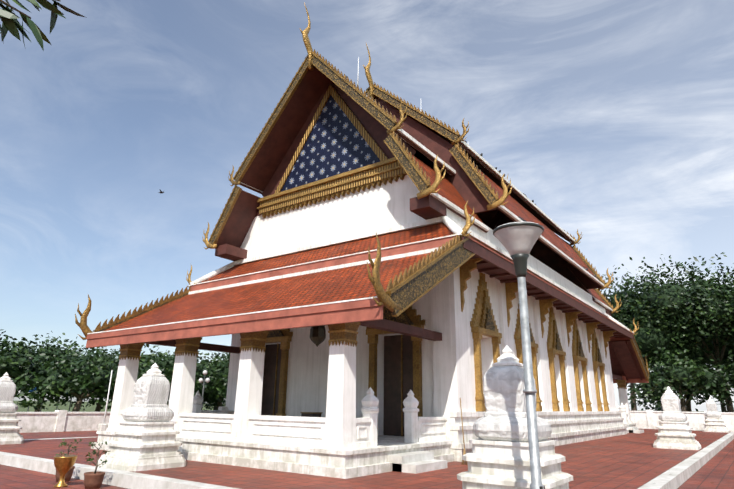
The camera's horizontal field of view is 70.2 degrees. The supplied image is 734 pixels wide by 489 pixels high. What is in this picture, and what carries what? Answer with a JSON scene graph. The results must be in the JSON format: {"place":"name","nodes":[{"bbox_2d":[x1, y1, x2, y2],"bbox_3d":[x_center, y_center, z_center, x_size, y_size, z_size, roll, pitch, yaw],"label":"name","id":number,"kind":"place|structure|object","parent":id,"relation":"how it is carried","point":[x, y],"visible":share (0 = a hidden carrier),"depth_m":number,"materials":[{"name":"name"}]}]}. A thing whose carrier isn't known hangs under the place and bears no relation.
{"place":"outdoors","nodes":[
{"label":"outdoors","id":0,"kind":"place"},
{"bbox_2d":[13,401,703,411],"bbox_3d":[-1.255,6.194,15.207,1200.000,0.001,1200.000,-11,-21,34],"label":"boundary wall","id":1,"kind":"structure","parent":0,"point":[88,408],"depth_m":107.64,"materials":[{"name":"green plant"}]},
{"bbox_2d":[0,329,53,404],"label":"tree","id":2,"kind":"object","parent":1,"relation":"on","point":[13,359],"visible":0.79,"depth_m":35.90,"materials":[{"name":"green plant"}]},
{"bbox_2d":[0,0,86,50],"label":"tree","id":3,"kind":"object","parent":1,"relation":"on","point":[11,24],"visible":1,"depth_m":2.45,"materials":[{"name":"green plant"}]},
{"bbox_2d":[27,387,71,411],"bbox_3d":[-22.304,11.137,36.733,2.200,2.500,2.200,-11,-21,34],"label":"blue canopy","id":4,"kind":"object","parent":1,"relation":"on","point":[35,389],"visible":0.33,"depth_m":36.55,"materials":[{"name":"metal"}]},
{"bbox_2d":[4,332,99,411],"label":"tree","id":5,"kind":"object","parent":1,"relation":"on","point":[52,351],"visible":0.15,"depth_m":44.94,"materials":[{"name":"green plant"}]},
{"bbox_2d":[8,347,140,411],"bbox_3d":[-19.948,9.698,36.247,7.262,5.232,8.413,-11,-21,34],"label":"tree","id":6,"kind":"object","parent":1,"relation":"on","point":[81,380],"visible":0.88,"depth_m":35.04,"materials":[{"name":"green plant"}]},
{"bbox_2d":[49,346,150,411],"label":"tree","id":7,"kind":"object","parent":1,"relation":"on","point":[109,357],"visible":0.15,"depth_m":44.87,"materials":[{"name":"green plant"}]},
{"bbox_2d":[105,344,174,403],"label":"tree","id":8,"kind":"object","parent":1,"relation":"on","point":[149,356],"visible":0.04,"depth_m":57.97,"materials":[{"name":"green plant"}]},
{"bbox_2d":[96,347,216,409],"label":"tree","id":9,"kind":"object","parent":1,"relation":"on","point":[166,367],"visible":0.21,"depth_m":44.31,"materials":[{"name":"green plant"}]},
{"bbox_2d":[169,383,225,409],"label":"tree","id":10,"kind":"object","parent":1,"relation":"on","point":[212,399],"visible":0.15,"depth_m":49.13,"materials":[{"name":"green plant"}]},
{"bbox_2d":[197,350,229,408],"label":"tree","id":11,"kind":"object","parent":1,"relation":"on","point":[219,370],"visible":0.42,"depth_m":47.30,"materials":[{"name":"green plant"}]},
{"bbox_2d":[599,265,733,410],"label":"tree","id":12,"kind":"object","parent":1,"relation":"on","point":[648,342],"visible":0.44,"depth_m":40.68,"materials":[{"name":"green plant"}]},
{"bbox_2d":[605,252,733,411],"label":"tree","id":13,"kind":"object","parent":1,"relation":"on","point":[712,307],"visible":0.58,"depth_m":40.34,"materials":[{"name":"green plant"}]},
{"bbox_2d":[627,348,733,411],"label":"tree","id":14,"kind":"object","parent":1,"relation":"on","point":[677,378],"visible":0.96,"depth_m":37.07,"materials":[{"name":"green plant"}]},
{"bbox_2d":[642,347,733,411],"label":"tree","id":15,"kind":"object","parent":1,"relation":"on","point":[688,406],"visible":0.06,"depth_m":50.90,"materials":[{"name":"green plant"}]},
{"bbox_2d":[691,355,732,411],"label":"tree","id":16,"kind":"object","parent":1,"relation":"on","point":[723,409],"depth_m":56.35,"materials":[{"name":"green plant"}]},
{"bbox_2d":[691,329,733,371],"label":"tree","id":17,"kind":"object","parent":1,"relation":"on","point":[725,356],"visible":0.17,"depth_m":46.95,"materials":[{"name":"green plant"}]},
{"bbox_2d":[701,275,733,342],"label":"tree","id":18,"kind":"object","parent":1,"relation":"on","point":[726,309],"visible":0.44,"depth_m":38.33,"materials":[{"name":"green plant"}]},
{"bbox_2d":[719,350,733,387],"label":"tree","id":19,"kind":"object","parent":1,"relation":"on","point":[729,374],"visible":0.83,"depth_m":36.64,"materials":[{"name":"green plant"}]},
{"bbox_2d":[0,429,729,488],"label":"terrace","id":20,"kind":"structure","parent":0,"point":[633,460],"depth_m":10.69,"materials":[{"name":"tile"}]},
{"bbox_2d":[0,372,23,444],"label":"boundary marker","id":21,"kind":"object","parent":20,"relation":"on","point":[10,428],"visible":1,"depth_m":15.52,"materials":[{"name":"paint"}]},
{"bbox_2d":[98,363,185,470],"bbox_3d":[-4.536,3.503,10.848,1.320,2.050,1.320,-11,-21,34],"label":"boundary marker","id":22,"kind":"object","parent":20,"relation":"on","point":[145,433],"visible":1,"depth_m":10.45,"materials":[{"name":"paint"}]},
{"bbox_2d":[91,431,454,478],"bbox_3d":[-2.602,5.204,13.566,9.940,0.451,4.600,-11,-21,34],"label":"building base","id":23,"kind":"object","parent":20,"relation":"on","point":[390,454],"visible":0.58,"depth_m":10.51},
{"bbox_2d":[106,322,360,449],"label":"portico columns","id":24,"kind":"structure","parent":23,"relation":"on","point":[340,427],"depth_m":11.69,"materials":[{"name":"white paint"}]},
{"bbox_2d":[104,246,444,353],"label":"portico roof","id":25,"kind":"structure","parent":24,"relation":"on","point":[348,281],"depth_m":13.61,"materials":[{"name":"red tile"}]},
{"bbox_2d":[86,296,383,347],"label":"roof fascia","id":26,"kind":"structure","parent":25,"relation":"attached to","point":[352,310],"depth_m":11.40,"materials":[{"name":"red wood"}]},
{"bbox_2d":[75,233,474,339],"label":"portico bargeboards","id":27,"kind":"object","parent":25,"relation":"attached to","point":[407,290],"visible":0.9,"depth_m":11.10,"materials":[{"name":"gold metal"}]},
{"bbox_2d":[310,325,325,346],"bbox_3d":[-1.215,1.867,13.051,0.425,1.370,0.425,-3,-18,13],"label":"wall lantern","id":28,"kind":"object","parent":25,"relation":"hanging from","point":[317,335],"visible":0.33,"depth_m":12.81,"materials":[{"name":"brown metal"}]},
{"bbox_2d":[120,387,446,447],"bbox_3d":[-2.541,4.450,13.867,8.270,1.170,4.175,-11,-21,34],"label":"porch balustrade","id":29,"kind":"object","parent":23,"relation":"on","point":[197,422],"visible":0.75,"depth_m":11.31,"materials":[{"name":"white paint"}]},
{"bbox_2d":[300,412,322,416],"bbox_3d":[-1.579,5.036,14.721,0.480,0.580,0.400,-11,-21,34],"label":"donation box","id":30,"kind":"object","parent":23,"relation":"on","point":[310,414],"visible":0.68,"depth_m":14.65,"materials":[{"name":"brown wood"}]},
{"bbox_2d":[0,428,733,488],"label":"terrace kerb","id":31,"kind":"structure","parent":20,"relation":"on","point":[682,472],"depth_m":10.17,"materials":[{"name":"paint"}]},
{"bbox_2d":[262,210,615,436],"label":"hall walls","id":32,"kind":"structure","parent":20,"relation":"on","point":[307,375],"depth_m":16.11,"materials":[{"name":"white paint"}]},
{"bbox_2d":[261,305,424,435],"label":"doors","id":33,"kind":"structure","parent":32,"relation":"in","point":[402,366],"depth_m":14.90,"materials":[{"name":"brown wood"}]},
{"bbox_2d":[186,201,638,334],"bbox_3d":[4.249,2.786,24.033,11.427,1.152,21.421,-11,-21,34],"label":"roof trim","id":34,"kind":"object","parent":32,"relation":"attached to","point":[454,226],"visible":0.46,"depth_m":16.85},
{"bbox_2d":[216,66,612,310],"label":"roof","id":35,"kind":"structure","parent":32,"relation":"on","point":[284,132],"depth_m":18.87,"materials":[{"name":"wood"}]},
{"bbox_2d":[215,80,448,260],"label":"front gable wall","id":36,"kind":"structure","parent":35,"relation":"attached to","point":[340,172],"depth_m":17.41,"materials":[{"name":"white paint"}]},
{"bbox_2d":[203,3,621,313],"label":"roof bargeboards","id":37,"kind":"object","parent":35,"relation":"on","point":[408,164],"visible":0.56,"depth_m":17.71,"materials":[{"name":"gold metal"}]},
{"bbox_2d":[345,75,595,276],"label":"birds","id":38,"kind":"object","parent":35,"relation":"on","point":[499,171],"visible":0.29,"depth_m":20.37},
{"bbox_2d":[374,96,600,288],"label":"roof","id":39,"kind":"structure","parent":35,"relation":"attached to","point":[463,184],"depth_m":18.97,"materials":[{"name":"red paint"}]},
{"bbox_2d":[604,308,610,315],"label":"gable wall","id":40,"kind":"structure","parent":35,"relation":"attached to","point":[607,311],"depth_m":29.25,"materials":[{"name":"white paint"}]},
{"bbox_2d":[204,222,627,337],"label":"skirt roof","id":41,"kind":"structure","parent":32,"relation":"attached to","point":[432,231],"depth_m":16.21,"materials":[{"name":"red tile"}]},
{"bbox_2d":[189,233,633,340],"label":"roof trim","id":42,"kind":"structure","parent":41,"relation":"attached to","point":[483,252],"depth_m":15.45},
{"bbox_2d":[225,268,613,439],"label":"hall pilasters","id":43,"kind":"object","parent":32,"relation":"attached to","point":[452,380],"visible":0.35,"depth_m":14.16,"materials":[{"name":"white paint"}]},
{"bbox_2d":[218,407,627,461],"bbox_3d":[4.161,7.703,22.510,9.360,1.120,19.194,-11,-21,34],"label":"building base","id":44,"kind":"object","parent":32,"relation":"attached to","point":[568,427],"visible":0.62,"depth_m":19.32,"materials":[{"name":"white paint"}]},
{"bbox_2d":[459,258,615,356],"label":"eave brackets","id":45,"kind":"object","parent":32,"relation":"attached to","point":[466,268],"visible":0.77,"depth_m":19.19,"materials":[{"name":"gold metal"}]},
{"bbox_2d":[470,273,609,411],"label":"window frames","id":46,"kind":"structure","parent":32,"relation":"attached to","point":[482,322],"depth_m":19.23,"materials":[{"name":"gold wood"}]},
{"bbox_2d":[460,398,466,464],"bbox_3d":[2.186,4.306,12.100,0.124,1.456,0.485,2,-17,-2],"label":"broom","id":47,"kind":"object","parent":20,"relation":"on","point":[463,461],"visible":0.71,"depth_m":11.97,"materials":[{"name":"wood"}]},
{"bbox_2d":[457,345,572,488],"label":"boundary stone monument","id":48,"kind":"object","parent":20,"relation":"on","point":[497,457],"visible":0.9,"depth_m":6.34,"materials":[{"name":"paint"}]},
{"bbox_2d":[623,423,643,432],"bbox_3d":[10.934,10.851,31.283,9.940,0.451,4.600,-11,-21,34],"label":"portico base","id":49,"kind":"object","parent":20,"relation":"on","point":[632,428],"visible":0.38,"depth_m":28.40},
{"bbox_2d":[615,402,628,423],"bbox_3d":[10.898,10.057,31.457,8.270,1.170,4.175,-11,-21,34],"label":"balustrade post","id":50,"kind":"object","parent":49,"relation":"on","point":[622,408],"visible":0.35,"depth_m":29.89,"materials":[{"name":"white paint"}]},
{"bbox_2d":[616,380,631,422],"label":"portico columns","id":51,"kind":"structure","parent":49,"relation":"on","point":[622,391],"depth_m":30.87,"materials":[{"name":"white paint"}]},
{"bbox_2d":[608,340,644,380],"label":"portico roof","id":52,"kind":"structure","parent":51,"relation":"on","point":[625,364],"depth_m":30.38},
{"bbox_2d":[613,378,648,382],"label":"portico fascia","id":53,"kind":"structure","parent":52,"relation":"attached to","point":[643,380],"depth_m":31.27,"materials":[{"name":"red wood"}]},
{"bbox_2d":[630,328,648,380],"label":"portico bargeboards","id":54,"kind":"object","parent":52,"relation":"attached to","point":[645,370],"visible":0.4,"depth_m":29.71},
{"bbox_2d":[653,386,700,449],"bbox_3d":[10.629,5.978,18.140,1.320,2.050,1.320,-11,-21,34],"label":"boundary stone monument","id":55,"kind":"object","parent":20,"relation":"on","point":[674,430],"visible":1,"depth_m":17.71,"materials":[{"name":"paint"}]},
{"bbox_2d":[702,397,728,432],"bbox_3d":[21.193,10.385,31.968,1.320,2.050,1.320,-11,-21,34],"label":"boundary stone monument","id":56,"kind":"object","parent":20,"relation":"on","point":[714,421],"visible":1,"depth_m":31.54,"materials":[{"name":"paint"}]},
{"bbox_2d":[0,431,733,488],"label":"paving","id":57,"kind":"structure","parent":0,"point":[716,471],"depth_m":11.15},
{"bbox_2d":[55,466,74,481],"bbox_3d":[-5.704,4.323,9.830,0.324,0.250,0.316,-11,-21,34],"label":"bonsai pot","id":58,"kind":"object","parent":57,"relation":"on","point":[69,474],"visible":0.38,"depth_m":9.75,"materials":[{"name":"ceramic"}]},
{"bbox_2d":[56,439,81,454],"bbox_3d":[-5.727,3.969,9.940,0.421,0.580,0.385,16,-23,-41],"label":"potted plant","id":59,"kind":"object","parent":58,"relation":"on","point":[65,444],"visible":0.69,"depth_m":9.96,"materials":[{"name":"green plant"}]},
{"bbox_2d":[54,455,77,487],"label":"golden urn","id":60,"kind":"object","parent":57,"relation":"on","point":[63,464],"visible":1,"depth_m":9.18,"materials":[{"name":"gold metal"}]},
{"bbox_2d":[84,471,105,488],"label":"bonsai pot","id":61,"kind":"object","parent":57,"relation":"on","point":[92,480],"visible":1,"depth_m":8.99,"materials":[{"name":"ceramic"}]},
{"bbox_2d":[82,441,109,473],"bbox_3d":[-4.779,3.755,9.225,0.411,0.597,0.413,-11,-21,34],"label":"potted plant","id":62,"kind":"object","parent":61,"relation":"on","point":[97,455],"visible":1,"depth_m":9.21,"materials":[{"name":"green plant"}]},
{"bbox_2d":[97,370,112,430],"bbox_3d":[-12.637,7.604,25.401,0.354,2.900,0.354,-11,-21,34],"label":"flag pole","id":63,"kind":"object","parent":57,"relation":"on","point":[103,426],"visible":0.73,"depth_m":25.09,"materials":[{"name":"white metal"}]},
{"bbox_2d":[198,370,209,409],"bbox_3d":[-8.579,8.114,27.163,0.820,3.080,0.400,-11,-21,34],"label":"garden lamp post","id":64,"kind":"object","parent":57,"relation":"on","point":[201,380],"visible":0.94,"depth_m":27.40,"materials":[{"name":"paint"}]},
{"bbox_2d":[14,410,733,432],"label":"boundary wall","id":65,"kind":"structure","parent":57,"relation":"on","point":[57,421],"depth_m":25.97,"materials":[{"name":"white paint"}]},
{"bbox_2d":[493,222,544,488],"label":"street lamp","id":66,"kind":"object","parent":57,"relation":"on","point":[517,240],"visible":1,"depth_m":5.51,"materials":[{"name":"metal"}]},
{"bbox_2d":[0,0,733,411],"label":"sky","id":67,"kind":"structure","parent":0,"point":[614,117],"materials":[{"name":"blue"}]}
]}

